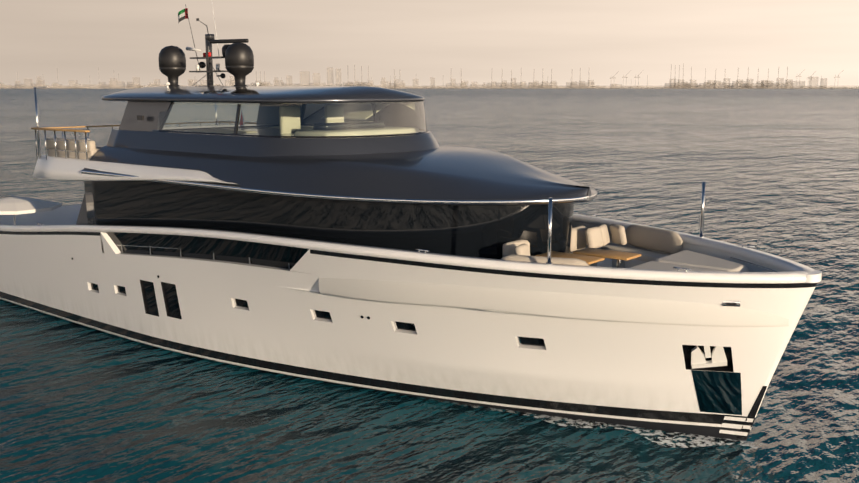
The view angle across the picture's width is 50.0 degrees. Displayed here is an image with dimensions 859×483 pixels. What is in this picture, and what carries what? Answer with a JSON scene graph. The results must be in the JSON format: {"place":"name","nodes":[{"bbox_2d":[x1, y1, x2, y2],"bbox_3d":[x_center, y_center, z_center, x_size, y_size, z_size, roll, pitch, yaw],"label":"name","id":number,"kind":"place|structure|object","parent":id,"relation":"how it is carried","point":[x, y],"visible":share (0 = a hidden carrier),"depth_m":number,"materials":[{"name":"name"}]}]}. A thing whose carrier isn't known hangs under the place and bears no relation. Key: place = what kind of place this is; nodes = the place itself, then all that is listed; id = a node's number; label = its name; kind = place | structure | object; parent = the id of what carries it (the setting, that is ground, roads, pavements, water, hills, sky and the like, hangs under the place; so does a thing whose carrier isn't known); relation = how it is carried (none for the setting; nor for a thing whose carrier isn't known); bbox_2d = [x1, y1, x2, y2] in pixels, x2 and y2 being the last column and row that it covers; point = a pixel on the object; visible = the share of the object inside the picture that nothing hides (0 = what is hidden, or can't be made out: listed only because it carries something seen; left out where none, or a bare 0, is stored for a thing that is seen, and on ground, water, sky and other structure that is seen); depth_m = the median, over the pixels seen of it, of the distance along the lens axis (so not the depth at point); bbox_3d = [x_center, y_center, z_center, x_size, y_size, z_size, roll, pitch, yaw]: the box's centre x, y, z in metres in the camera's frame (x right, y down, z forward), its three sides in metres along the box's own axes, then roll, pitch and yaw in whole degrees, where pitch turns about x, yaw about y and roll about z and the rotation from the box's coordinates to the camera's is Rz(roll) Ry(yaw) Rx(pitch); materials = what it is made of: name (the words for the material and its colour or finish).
{"place":"outdoors","nodes":[
{"label":"outdoors","id":0,"kind":"place"},
{"bbox_2d":[0,88,858,482],"bbox_3d":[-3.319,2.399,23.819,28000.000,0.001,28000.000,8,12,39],"label":"sea","id":1,"kind":"structure","parent":0,"point":[776,170],"depth_m":20.99,"materials":[{"name":"teal liquid"}]},
{"bbox_2d":[0,4,821,448],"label":"yacht","id":2,"kind":"object","parent":1,"relation":"on","point":[370,238],"visible":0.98,"depth_m":18.61,"materials":[{"name":"white paint"}]},
{"bbox_2d":[0,65,858,88],"bbox_3d":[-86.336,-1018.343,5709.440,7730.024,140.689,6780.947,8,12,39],"label":"city skyline","id":3,"kind":"structure","parent":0,"point":[674,86],"depth_m":5285.96},
{"bbox_2d":[0,0,858,88],"label":"sky","id":4,"kind":"structure","parent":0,"point":[411,40],"materials":[{"name":"beige"}]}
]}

